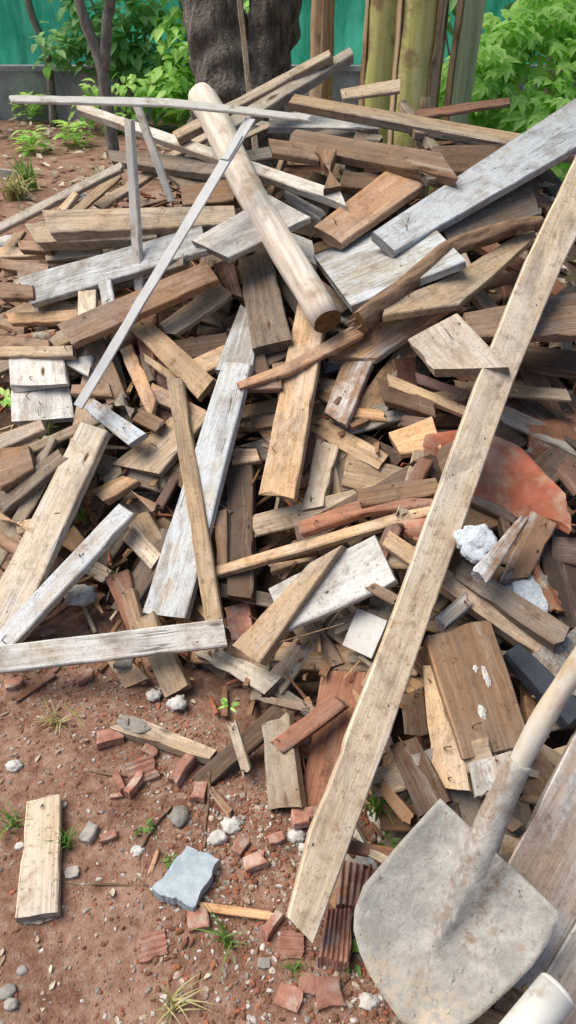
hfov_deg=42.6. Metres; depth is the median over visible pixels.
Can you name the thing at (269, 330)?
wooden plank
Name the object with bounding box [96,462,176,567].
wood scrap
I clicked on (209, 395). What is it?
wooden plank
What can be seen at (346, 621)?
wood scrap
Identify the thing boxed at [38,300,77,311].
wooden plank
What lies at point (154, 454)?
wooden plank
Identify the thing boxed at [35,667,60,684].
wood chip
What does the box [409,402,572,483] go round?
wood scrap
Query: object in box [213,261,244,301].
wooden plank
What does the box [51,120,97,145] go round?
weed
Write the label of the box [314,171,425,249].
wooden plank
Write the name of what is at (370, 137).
wood scrap
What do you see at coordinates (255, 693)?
wood scrap
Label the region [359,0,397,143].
banana plant
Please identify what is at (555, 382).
wood scrap
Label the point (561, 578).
wood scrap
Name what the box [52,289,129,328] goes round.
wood scrap
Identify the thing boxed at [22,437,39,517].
wood scrap
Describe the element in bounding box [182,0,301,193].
tree
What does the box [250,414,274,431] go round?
wooden plank
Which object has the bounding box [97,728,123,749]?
brick shard
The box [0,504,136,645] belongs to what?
wooden plank
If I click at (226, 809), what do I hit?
wooden plank
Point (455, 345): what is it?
wooden plank
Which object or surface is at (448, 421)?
wood scrap
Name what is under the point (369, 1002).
plaster lump
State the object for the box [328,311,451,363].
wooden plank
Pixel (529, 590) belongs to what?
styrofoam lump
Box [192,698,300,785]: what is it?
wooden plank
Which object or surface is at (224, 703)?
weed
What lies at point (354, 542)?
wood scrap
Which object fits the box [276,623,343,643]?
dry twig
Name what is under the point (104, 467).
wood scrap
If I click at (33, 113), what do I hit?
weed
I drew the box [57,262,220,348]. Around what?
wooden plank
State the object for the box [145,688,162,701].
plaster lump
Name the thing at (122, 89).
shrub
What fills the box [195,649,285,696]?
wooden plank
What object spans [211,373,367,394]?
wood scrap
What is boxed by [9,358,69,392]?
wooden plank
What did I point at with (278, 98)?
wooden batten
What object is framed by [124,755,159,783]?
brick shard
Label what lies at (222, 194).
wooden plank
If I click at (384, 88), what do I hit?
wooden plank
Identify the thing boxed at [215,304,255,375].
wooden plank
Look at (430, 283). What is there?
wooden plank
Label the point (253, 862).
brick shard
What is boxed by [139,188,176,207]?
wooden plank
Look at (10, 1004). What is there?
stone
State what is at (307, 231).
wood scrap
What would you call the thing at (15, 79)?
concrete wall
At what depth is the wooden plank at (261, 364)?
2.09 m
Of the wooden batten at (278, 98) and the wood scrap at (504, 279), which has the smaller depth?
the wood scrap at (504, 279)
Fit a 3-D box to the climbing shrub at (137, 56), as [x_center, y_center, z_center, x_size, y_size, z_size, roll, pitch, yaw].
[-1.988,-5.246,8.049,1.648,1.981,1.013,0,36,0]
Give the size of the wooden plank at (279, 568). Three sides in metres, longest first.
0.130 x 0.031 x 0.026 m
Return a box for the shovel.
[354,646,575,1023]
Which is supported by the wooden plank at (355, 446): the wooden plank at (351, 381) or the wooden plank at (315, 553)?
the wooden plank at (351, 381)
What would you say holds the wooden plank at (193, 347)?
on the wooden plank at (175, 359)
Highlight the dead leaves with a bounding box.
[0,117,293,283]
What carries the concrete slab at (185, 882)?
on the ground at (88, 968)
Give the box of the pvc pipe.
[499,972,574,1023]
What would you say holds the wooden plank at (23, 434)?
on the wood scrap at (44, 453)
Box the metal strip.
[74,118,255,409]
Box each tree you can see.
[24,0,57,127]
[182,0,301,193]
[543,16,559,93]
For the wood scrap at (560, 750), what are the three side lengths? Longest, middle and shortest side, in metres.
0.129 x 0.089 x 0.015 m
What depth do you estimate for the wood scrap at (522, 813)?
1.41 m
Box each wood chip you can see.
[12,671,55,703]
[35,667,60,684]
[148,849,160,874]
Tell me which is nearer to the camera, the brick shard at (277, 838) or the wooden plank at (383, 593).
the brick shard at (277, 838)
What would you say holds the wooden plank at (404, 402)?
on the wood scrap at (422, 367)
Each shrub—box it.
[29,0,177,120]
[68,72,152,134]
[133,0,248,127]
[446,0,542,94]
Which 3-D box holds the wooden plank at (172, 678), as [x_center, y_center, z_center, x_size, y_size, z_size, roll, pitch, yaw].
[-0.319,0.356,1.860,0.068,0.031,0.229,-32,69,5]
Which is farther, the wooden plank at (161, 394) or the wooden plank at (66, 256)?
the wooden plank at (66, 256)
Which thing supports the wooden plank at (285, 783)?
on the ground at (88, 968)
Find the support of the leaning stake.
on the tree at (272, 28)
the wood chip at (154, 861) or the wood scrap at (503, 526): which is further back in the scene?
the wood scrap at (503, 526)
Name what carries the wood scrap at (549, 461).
on the wood scrap at (358, 474)
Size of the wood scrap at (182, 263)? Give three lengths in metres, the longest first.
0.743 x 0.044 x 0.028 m
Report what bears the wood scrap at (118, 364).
on the wood debris
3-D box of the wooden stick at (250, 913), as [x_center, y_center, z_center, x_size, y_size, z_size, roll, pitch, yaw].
[-0.098,0.762,1.410,0.167,0.010,0.017,4,36,6]
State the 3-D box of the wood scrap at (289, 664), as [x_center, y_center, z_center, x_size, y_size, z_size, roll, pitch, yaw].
[0.160,0.162,1.812,0.066,0.016,0.654,30,79,39]
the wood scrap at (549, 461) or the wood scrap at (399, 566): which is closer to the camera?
the wood scrap at (399, 566)
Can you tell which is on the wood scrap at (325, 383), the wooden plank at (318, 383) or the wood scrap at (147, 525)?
the wooden plank at (318, 383)
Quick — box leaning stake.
[237,0,259,163]
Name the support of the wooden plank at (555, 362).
on the wood scrap at (536, 380)
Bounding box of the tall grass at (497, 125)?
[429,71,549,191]
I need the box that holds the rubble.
[139,792,392,1023]
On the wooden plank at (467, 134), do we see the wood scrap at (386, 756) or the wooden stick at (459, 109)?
the wooden stick at (459, 109)
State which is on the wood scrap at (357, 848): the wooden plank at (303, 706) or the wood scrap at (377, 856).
the wood scrap at (377, 856)
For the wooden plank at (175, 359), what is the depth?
2.21 m
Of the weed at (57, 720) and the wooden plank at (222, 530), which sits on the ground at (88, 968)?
the weed at (57, 720)
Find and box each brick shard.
[4,676,23,690]
[39,624,55,637]
[74,668,93,685]
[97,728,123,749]
[99,828,116,844]
[110,791,123,799]
[112,771,124,793]
[123,771,142,798]
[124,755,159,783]
[139,928,167,963]
[141,743,157,757]
[168,753,196,787]
[187,906,209,932]
[190,781,207,802]
[231,835,250,857]
[243,850,268,873]
[261,910,283,941]
[266,830,285,846]
[274,982,303,1014]
[276,930,304,959]
[290,806,311,828]
[298,971,315,997]
[308,806,317,820]
[315,976,345,1011]
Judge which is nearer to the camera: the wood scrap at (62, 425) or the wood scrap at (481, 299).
the wood scrap at (481, 299)
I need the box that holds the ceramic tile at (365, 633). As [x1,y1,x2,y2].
[342,608,387,658]
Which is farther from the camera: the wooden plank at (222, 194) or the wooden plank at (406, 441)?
the wooden plank at (222, 194)
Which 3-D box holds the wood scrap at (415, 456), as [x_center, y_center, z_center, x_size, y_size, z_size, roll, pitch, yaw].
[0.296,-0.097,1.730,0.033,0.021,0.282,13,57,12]
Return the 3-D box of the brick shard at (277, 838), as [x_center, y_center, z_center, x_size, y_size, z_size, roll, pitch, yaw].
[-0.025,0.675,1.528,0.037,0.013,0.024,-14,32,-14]
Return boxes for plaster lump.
[0,234,18,246]
[5,759,23,772]
[14,842,23,849]
[63,584,97,605]
[79,192,87,200]
[130,845,144,856]
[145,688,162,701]
[166,694,187,709]
[206,829,227,846]
[220,816,241,834]
[287,829,305,843]
[298,843,304,852]
[359,992,379,1011]
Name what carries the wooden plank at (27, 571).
on the ground at (88, 968)
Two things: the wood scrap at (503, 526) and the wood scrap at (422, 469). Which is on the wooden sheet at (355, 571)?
the wood scrap at (422, 469)
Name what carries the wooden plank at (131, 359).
on the wooden plank at (151, 422)
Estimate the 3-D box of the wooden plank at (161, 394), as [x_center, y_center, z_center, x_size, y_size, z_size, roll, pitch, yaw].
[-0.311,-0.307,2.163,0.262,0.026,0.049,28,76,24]
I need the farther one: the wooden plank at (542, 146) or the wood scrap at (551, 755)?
the wooden plank at (542, 146)
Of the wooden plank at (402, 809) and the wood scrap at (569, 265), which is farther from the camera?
the wood scrap at (569, 265)
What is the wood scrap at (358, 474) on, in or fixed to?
on the wood debris
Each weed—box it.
[0,153,40,191]
[0,168,49,201]
[0,388,10,406]
[0,796,27,839]
[8,91,43,120]
[10,125,51,155]
[23,697,81,741]
[37,409,58,439]
[38,820,84,850]
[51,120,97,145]
[76,504,86,522]
[134,817,155,836]
[147,970,222,1023]
[162,854,176,869]
[185,899,248,991]
[218,697,239,712]
[274,954,313,980]
[346,938,360,977]
[363,759,410,825]
[377,831,401,847]
[521,129,569,180]
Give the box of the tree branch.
[345,216,543,332]
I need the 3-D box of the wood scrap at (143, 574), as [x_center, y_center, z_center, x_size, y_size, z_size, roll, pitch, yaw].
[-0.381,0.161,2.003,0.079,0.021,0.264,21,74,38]
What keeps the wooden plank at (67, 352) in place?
on the wooden plank at (26, 374)
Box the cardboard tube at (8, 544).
[0,532,18,553]
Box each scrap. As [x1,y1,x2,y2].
[0,231,26,271]
[0,302,34,322]
[0,330,70,374]
[0,435,56,531]
[0,485,46,567]
[0,490,22,554]
[3,260,78,277]
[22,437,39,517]
[27,417,101,453]
[34,249,116,331]
[34,254,188,311]
[46,397,76,435]
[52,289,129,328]
[57,315,157,387]
[69,334,109,443]
[71,175,122,209]
[73,403,114,521]
[77,411,171,537]
[89,468,127,516]
[95,454,167,493]
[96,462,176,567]
[107,405,162,444]
[109,320,141,351]
[109,340,131,417]
[111,492,170,528]
[111,528,167,610]
[129,511,232,678]
[133,315,169,420]
[139,355,156,384]
[140,282,156,406]
[152,462,181,480]
[155,405,208,511]
[166,175,206,187]
[166,468,232,514]
[189,293,287,337]
[190,111,299,156]
[190,639,421,676]
[191,256,207,298]
[197,208,242,332]
[210,378,249,442]
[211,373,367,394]
[211,540,264,574]
[213,264,318,287]
[219,583,434,634]
[220,482,226,506]
[237,403,417,461]
[238,403,330,431]
[240,658,307,716]
[241,385,333,419]
[246,147,273,162]
[248,421,271,432]
[249,656,273,701]
[252,121,382,142]
[252,484,374,537]
[255,246,338,341]
[259,432,310,490]
[265,350,287,368]
[268,160,286,196]
[270,534,374,693]
[272,164,378,179]
[291,540,515,566]
[293,163,342,240]
[294,162,308,209]
[294,441,453,541]
[294,612,335,646]
[295,307,427,342]
[302,432,328,475]
[302,774,378,869]
[305,171,411,218]
[308,417,346,461]
[313,240,333,254]
[314,600,363,647]
[315,390,341,405]
[321,280,351,314]
[321,324,346,365]
[321,360,382,376]
[327,613,423,692]
[329,463,350,529]
[329,879,353,917]
[333,592,398,633]
[338,164,440,233]
[338,456,352,491]
[340,129,374,183]
[341,454,556,528]
[344,860,523,1006]
[347,840,394,857]
[348,515,388,546]
[348,651,376,663]
[351,320,440,427]
[351,918,354,937]
[352,837,387,863]
[355,433,402,466]
[361,507,474,686]
[366,593,503,644]
[367,810,384,841]
[372,737,495,798]
[375,532,504,581]
[378,414,461,428]
[378,734,409,801]
[378,798,412,864]
[378,802,461,831]
[379,458,433,559]
[387,346,429,410]
[387,754,471,785]
[388,546,455,564]
[390,561,407,571]
[391,357,419,416]
[396,450,424,514]
[397,100,437,149]
[397,415,426,426]
[398,536,405,585]
[409,129,445,140]
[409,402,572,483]
[409,748,501,852]
[414,631,554,809]
[418,170,458,185]
[418,379,525,409]
[418,818,518,852]
[420,632,431,646]
[425,556,477,632]
[426,142,466,150]
[430,184,544,217]
[436,141,452,144]
[444,252,470,319]
[454,380,570,401]
[455,376,546,417]
[459,287,502,317]
[461,253,470,265]
[463,509,497,530]
[463,613,513,647]
[470,289,497,309]
[471,1006,506,1023]
[474,243,566,296]
[483,271,518,291]
[493,989,518,1012]
[497,504,514,545]
[498,243,515,305]
[498,852,512,862]
[500,405,575,455]
[501,650,516,677]
[505,800,531,837]
[513,377,575,449]
[518,370,575,496]
[519,681,535,723]
[520,179,575,350]
[522,694,548,738]
[524,449,575,630]
[529,342,545,346]
[530,177,539,201]
[535,447,575,482]
[536,169,561,196]
[537,193,553,212]
[540,744,561,766]
[542,452,575,495]
[544,205,575,286]
[547,375,575,412]
[551,719,575,731]
[552,284,575,296]
[553,745,565,753]
[560,282,571,349]
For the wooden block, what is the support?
on the wooden plank at (302, 187)
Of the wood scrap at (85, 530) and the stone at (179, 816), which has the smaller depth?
the stone at (179, 816)
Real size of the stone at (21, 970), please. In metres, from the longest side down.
0.021 x 0.017 x 0.009 m
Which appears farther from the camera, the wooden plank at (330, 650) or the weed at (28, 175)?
the weed at (28, 175)
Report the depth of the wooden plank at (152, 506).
2.03 m
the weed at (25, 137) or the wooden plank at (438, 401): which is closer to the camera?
the wooden plank at (438, 401)
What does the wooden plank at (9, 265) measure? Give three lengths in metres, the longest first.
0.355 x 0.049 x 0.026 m
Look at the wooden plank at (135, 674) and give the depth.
1.86 m
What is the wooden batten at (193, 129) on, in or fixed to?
on the wooden plank at (302, 187)
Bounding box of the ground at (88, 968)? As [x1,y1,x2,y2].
[0,120,428,1023]
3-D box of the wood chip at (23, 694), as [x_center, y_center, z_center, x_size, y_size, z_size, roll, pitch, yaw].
[-0.636,0.440,1.860,0.021,0.009,0.121,28,44,33]
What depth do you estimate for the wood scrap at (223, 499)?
2.07 m
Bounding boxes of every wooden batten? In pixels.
[172,50,333,144]
[230,47,353,129]
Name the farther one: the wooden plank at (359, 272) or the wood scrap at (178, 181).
the wood scrap at (178, 181)
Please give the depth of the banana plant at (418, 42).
3.14 m
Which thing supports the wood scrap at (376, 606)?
on the wood debris
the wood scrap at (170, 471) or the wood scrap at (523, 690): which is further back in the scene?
the wood scrap at (170, 471)
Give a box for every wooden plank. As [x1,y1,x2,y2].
[0,247,45,259]
[0,258,50,273]
[0,282,35,301]
[0,322,27,336]
[0,335,52,346]
[0,345,76,359]
[0,419,48,447]
[0,422,110,628]
[0,446,36,492]
[0,449,68,516]
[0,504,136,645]
[0,619,227,673]
[6,309,77,326]
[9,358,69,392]
[11,387,74,424]
[15,794,62,923]
[16,268,41,276]
[16,512,59,535]
[17,238,53,255]
[18,225,210,307]
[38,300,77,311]
[45,249,102,262]
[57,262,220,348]
[62,525,85,551]
[65,356,94,377]
[67,367,75,372]
[70,383,113,399]
[76,105,346,209]
[78,290,98,314]
[84,337,129,407]
[85,400,147,447]
[85,562,115,585]
[86,473,99,491]
[92,476,141,505]
[97,277,114,304]
[103,466,122,483]
[105,570,143,629]
[106,150,225,180]
[108,661,151,688]
[111,413,205,476]
[111,715,216,763]
[114,394,137,419]
[119,344,157,414]
[121,588,142,629]
[123,524,160,570]
[130,320,215,401]
[132,409,165,434]
[132,491,159,514]
[134,611,192,698]
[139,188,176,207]
[142,362,253,619]
[143,353,187,394]
[151,383,206,414]
[160,285,233,337]
[173,332,227,358]
[179,179,235,206]
[183,303,223,328]
[191,195,310,262]
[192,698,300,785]
[193,344,224,374]
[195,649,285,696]
[207,375,216,398]
[207,786,233,817]
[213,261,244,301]
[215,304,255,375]
[215,509,228,579]
[226,448,256,602]
[227,719,251,777]
[231,449,261,465]
[233,545,346,665]
[238,252,292,355]
[247,376,282,392]
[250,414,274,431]
[253,353,269,375]
[254,697,313,712]
[259,303,325,502]
[261,712,306,809]
[268,113,378,134]
[268,138,318,166]
[270,556,317,575]
[270,695,349,754]
[272,361,285,398]
[276,551,318,562]
[284,190,324,222]
[286,156,575,943]
[287,94,575,163]
[289,129,457,186]
[292,233,316,269]
[298,498,432,537]
[302,439,340,510]
[302,621,344,668]
[304,671,366,806]
[310,413,389,469]
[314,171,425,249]
[314,227,466,312]
[317,365,320,384]
[324,360,373,428]
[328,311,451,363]
[340,79,399,101]
[341,172,382,193]
[353,408,386,421]
[353,478,437,507]
[365,583,397,605]
[371,98,575,258]
[374,778,416,826]
[376,377,436,421]
[382,231,535,321]
[386,374,465,416]
[389,417,440,458]
[389,737,452,818]
[400,265,438,289]
[401,687,429,738]
[408,313,509,376]
[414,372,470,402]
[423,620,524,758]
[423,665,471,791]
[435,591,472,631]
[438,271,459,280]
[462,292,575,342]
[469,751,511,798]
[470,495,515,525]
[471,516,528,586]
[478,797,523,832]
[499,511,556,585]
[508,728,575,992]
[518,794,539,805]
[519,345,575,379]
[545,921,575,1023]
[551,537,575,566]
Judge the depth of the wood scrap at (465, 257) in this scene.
2.16 m
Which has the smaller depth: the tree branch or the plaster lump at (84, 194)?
the tree branch
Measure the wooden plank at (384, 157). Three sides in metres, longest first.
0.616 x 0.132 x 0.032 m
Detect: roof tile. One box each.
[15,329,58,339]
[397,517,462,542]
[423,430,570,533]
[527,413,575,456]
[531,558,565,613]
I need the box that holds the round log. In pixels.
[188,82,340,332]
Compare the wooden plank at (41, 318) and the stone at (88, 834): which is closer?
the stone at (88, 834)
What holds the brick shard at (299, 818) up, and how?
on the ground at (88, 968)
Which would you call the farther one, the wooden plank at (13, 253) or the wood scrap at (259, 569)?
the wooden plank at (13, 253)
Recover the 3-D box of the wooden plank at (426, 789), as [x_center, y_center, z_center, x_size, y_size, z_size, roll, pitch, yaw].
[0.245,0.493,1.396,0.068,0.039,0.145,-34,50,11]
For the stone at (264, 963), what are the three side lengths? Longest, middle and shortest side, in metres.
0.024 x 0.020 x 0.008 m
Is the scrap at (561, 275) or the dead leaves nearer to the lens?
the scrap at (561, 275)
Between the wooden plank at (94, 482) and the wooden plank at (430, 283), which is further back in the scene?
the wooden plank at (94, 482)
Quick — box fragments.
[0,625,377,1023]
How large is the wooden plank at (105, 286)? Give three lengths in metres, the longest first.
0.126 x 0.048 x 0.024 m
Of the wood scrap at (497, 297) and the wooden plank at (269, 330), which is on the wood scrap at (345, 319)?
the wood scrap at (497, 297)
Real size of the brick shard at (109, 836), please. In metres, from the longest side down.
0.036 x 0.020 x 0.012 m
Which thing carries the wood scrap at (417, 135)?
on the wooden plank at (467, 134)
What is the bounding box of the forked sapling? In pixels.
[74,0,119,150]
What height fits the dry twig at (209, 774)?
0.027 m
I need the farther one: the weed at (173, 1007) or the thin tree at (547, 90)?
the thin tree at (547, 90)
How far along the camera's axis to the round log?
2.15 m
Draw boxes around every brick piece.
[224,603,257,640]
[318,908,351,971]
[335,861,379,912]
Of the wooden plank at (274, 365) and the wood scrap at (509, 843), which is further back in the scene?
the wooden plank at (274, 365)
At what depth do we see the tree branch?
1.97 m
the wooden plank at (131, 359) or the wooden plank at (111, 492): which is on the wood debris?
the wooden plank at (111, 492)
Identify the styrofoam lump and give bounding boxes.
[453,523,497,563]
[505,574,549,613]
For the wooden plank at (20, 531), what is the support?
on the wooden stick at (4, 518)
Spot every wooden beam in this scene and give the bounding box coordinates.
[24,223,159,250]
[42,206,237,241]
[381,530,542,653]
[452,560,569,651]
[503,643,575,729]
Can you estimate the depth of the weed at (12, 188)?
5.83 m
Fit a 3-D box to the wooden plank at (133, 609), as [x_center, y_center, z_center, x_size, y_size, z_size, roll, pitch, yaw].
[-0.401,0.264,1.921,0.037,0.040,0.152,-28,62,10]
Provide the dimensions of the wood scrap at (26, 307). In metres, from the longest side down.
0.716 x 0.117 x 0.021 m
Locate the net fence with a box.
[0,0,572,63]
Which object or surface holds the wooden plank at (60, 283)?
on the wooden plank at (10, 292)
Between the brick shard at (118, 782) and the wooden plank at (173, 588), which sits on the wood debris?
the wooden plank at (173, 588)
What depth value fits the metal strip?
2.09 m
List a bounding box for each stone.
[0,169,18,178]
[0,983,16,999]
[4,998,17,1011]
[16,965,27,975]
[64,865,79,879]
[78,821,99,844]
[113,658,135,670]
[168,806,189,827]
[257,957,270,969]
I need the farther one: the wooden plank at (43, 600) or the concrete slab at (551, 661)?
the wooden plank at (43, 600)
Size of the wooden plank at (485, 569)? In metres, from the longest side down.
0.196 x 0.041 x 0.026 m
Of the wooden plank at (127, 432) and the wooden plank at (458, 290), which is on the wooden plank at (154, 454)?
the wooden plank at (127, 432)
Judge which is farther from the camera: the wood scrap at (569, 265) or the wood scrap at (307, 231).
the wood scrap at (307, 231)
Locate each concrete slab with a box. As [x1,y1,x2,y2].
[152,846,219,911]
[532,627,575,696]
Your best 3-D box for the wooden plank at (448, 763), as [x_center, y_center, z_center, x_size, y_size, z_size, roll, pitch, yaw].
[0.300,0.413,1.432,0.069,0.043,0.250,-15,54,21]
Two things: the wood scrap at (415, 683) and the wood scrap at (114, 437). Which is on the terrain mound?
the wood scrap at (114, 437)
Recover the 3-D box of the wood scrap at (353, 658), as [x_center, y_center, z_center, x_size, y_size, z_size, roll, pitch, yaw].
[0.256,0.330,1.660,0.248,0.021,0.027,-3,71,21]
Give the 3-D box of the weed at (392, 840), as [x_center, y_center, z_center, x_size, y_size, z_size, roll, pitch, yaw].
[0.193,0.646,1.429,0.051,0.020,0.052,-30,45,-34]
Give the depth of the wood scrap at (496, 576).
1.70 m
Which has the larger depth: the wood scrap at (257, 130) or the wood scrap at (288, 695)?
the wood scrap at (257, 130)
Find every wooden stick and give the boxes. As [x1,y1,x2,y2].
[0,162,123,234]
[0,512,33,533]
[57,191,81,209]
[93,172,157,208]
[166,133,208,155]
[166,376,223,620]
[198,902,272,920]
[216,506,429,577]
[236,326,363,389]
[415,97,509,117]
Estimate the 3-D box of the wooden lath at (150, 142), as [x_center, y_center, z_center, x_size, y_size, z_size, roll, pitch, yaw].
[-0.409,-1.098,2.254,0.026,0.304,0.019,-17,11,15]
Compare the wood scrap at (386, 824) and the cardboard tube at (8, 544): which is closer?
the wood scrap at (386, 824)
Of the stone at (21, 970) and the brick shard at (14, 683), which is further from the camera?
the brick shard at (14, 683)
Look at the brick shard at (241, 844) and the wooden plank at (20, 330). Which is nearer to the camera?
the brick shard at (241, 844)
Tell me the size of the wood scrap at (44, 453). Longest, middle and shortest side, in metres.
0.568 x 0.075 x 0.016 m
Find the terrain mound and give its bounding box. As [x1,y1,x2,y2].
[0,189,575,796]
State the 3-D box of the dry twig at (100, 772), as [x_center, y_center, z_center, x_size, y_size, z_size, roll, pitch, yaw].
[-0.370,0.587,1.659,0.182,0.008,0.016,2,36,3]
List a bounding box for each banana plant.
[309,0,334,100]
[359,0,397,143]
[387,0,446,195]
[426,0,449,195]
[433,0,485,191]
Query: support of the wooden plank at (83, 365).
on the wood scrap at (80, 415)
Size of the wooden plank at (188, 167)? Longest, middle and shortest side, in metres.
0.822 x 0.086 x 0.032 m
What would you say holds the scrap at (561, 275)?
on the wood debris
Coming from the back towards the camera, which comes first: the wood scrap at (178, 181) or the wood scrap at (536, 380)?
the wood scrap at (178, 181)
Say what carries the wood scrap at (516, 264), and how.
on the scrap at (561, 275)
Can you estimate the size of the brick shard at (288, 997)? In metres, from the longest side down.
0.046 x 0.039 x 0.015 m
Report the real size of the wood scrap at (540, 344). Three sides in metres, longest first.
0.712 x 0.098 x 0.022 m
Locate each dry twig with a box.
[61,882,147,886]
[64,703,83,725]
[83,768,163,776]
[138,805,172,893]
[203,771,211,847]
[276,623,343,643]
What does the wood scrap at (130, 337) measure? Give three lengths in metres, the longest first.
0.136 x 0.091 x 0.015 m
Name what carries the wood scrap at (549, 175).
on the scrap at (561, 275)
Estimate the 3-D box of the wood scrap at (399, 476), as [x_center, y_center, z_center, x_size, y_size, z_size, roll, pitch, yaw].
[0.223,-0.043,1.786,0.480,0.022,0.061,-29,68,16]
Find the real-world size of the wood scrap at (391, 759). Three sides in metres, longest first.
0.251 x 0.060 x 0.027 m
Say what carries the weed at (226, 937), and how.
on the ground at (88, 968)
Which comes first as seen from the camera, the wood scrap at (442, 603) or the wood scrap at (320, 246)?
the wood scrap at (442, 603)
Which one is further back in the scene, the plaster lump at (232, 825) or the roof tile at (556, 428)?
the roof tile at (556, 428)
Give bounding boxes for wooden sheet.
[269,535,398,631]
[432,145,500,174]
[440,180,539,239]
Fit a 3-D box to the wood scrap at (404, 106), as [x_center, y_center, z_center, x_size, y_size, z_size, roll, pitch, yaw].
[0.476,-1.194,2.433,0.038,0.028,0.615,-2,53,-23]
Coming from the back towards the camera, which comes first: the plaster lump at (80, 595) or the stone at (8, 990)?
the plaster lump at (80, 595)
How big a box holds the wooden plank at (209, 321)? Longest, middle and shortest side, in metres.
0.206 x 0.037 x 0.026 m
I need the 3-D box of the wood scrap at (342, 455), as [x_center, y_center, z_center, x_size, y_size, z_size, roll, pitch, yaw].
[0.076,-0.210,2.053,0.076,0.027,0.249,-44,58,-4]
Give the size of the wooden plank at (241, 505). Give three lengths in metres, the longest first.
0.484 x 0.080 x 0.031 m
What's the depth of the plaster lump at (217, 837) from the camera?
1.53 m
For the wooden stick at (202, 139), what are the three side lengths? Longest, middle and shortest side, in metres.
0.273 x 0.048 x 0.019 m
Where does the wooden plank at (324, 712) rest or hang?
on the wooden plank at (285, 783)
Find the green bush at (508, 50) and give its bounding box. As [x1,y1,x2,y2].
[429,0,575,212]
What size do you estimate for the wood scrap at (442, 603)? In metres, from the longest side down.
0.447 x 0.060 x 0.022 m
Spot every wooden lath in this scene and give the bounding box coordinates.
[9,95,310,122]
[124,119,144,290]
[133,107,174,201]
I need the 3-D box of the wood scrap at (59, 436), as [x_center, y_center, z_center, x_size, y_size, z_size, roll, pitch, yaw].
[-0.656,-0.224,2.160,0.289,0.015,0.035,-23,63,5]
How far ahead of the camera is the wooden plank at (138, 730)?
1.71 m
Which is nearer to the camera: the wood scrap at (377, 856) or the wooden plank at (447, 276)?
the wood scrap at (377, 856)
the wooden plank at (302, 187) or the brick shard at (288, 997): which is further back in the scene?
the wooden plank at (302, 187)
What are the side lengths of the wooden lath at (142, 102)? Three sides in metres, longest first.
0.852 x 0.056 x 0.010 m
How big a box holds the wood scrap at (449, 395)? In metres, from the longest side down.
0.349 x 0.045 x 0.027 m
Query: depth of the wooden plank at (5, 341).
2.43 m
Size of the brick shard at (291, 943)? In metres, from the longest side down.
0.050 x 0.050 x 0.016 m
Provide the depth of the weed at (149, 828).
1.55 m
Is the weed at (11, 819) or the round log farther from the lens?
the round log
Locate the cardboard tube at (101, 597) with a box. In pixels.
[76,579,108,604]
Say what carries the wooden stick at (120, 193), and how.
on the wood debris
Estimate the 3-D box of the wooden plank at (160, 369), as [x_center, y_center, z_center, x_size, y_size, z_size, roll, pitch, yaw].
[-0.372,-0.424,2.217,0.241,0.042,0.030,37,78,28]
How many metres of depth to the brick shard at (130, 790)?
1.62 m
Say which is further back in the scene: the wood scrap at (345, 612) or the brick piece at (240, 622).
the brick piece at (240, 622)
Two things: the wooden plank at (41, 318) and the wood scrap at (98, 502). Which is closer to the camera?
the wood scrap at (98, 502)
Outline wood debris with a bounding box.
[0,144,575,992]
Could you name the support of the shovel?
on the ground at (88, 968)
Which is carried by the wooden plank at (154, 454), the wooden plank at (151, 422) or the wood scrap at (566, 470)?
the wooden plank at (151, 422)
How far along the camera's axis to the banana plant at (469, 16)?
3.54 m
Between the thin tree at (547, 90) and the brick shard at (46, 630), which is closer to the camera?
the brick shard at (46, 630)
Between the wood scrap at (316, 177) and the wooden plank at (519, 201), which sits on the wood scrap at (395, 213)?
the wooden plank at (519, 201)
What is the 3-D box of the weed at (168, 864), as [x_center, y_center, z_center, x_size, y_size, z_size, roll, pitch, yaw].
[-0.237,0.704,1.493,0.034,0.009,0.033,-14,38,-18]
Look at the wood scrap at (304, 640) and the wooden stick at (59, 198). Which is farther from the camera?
the wooden stick at (59, 198)
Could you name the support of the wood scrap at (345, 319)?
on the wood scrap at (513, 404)
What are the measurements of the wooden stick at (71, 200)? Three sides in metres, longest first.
0.106 x 0.048 x 0.018 m
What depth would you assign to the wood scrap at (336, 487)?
1.95 m
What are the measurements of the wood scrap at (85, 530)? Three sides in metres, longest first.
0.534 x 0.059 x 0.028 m
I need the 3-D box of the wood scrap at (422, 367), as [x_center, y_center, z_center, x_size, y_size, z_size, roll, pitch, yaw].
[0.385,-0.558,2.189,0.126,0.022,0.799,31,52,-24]
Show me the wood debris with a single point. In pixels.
(324, 670)
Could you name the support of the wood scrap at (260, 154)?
on the wooden plank at (302, 187)
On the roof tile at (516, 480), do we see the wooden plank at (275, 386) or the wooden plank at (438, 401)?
the wooden plank at (438, 401)
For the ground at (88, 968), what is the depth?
1.53 m
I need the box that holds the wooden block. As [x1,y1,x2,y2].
[315,149,341,195]
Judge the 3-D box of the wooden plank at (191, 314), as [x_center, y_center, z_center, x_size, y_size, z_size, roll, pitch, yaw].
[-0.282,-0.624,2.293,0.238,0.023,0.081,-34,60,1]
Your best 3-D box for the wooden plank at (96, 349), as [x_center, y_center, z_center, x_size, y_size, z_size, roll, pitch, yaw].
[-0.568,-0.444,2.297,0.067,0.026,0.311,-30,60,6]
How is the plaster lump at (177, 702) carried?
on the ground at (88, 968)
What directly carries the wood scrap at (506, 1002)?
on the ground at (88, 968)
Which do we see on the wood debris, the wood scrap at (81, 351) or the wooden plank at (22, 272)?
the wood scrap at (81, 351)
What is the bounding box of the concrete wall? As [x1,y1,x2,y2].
[0,64,575,120]
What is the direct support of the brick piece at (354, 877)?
on the ground at (88, 968)

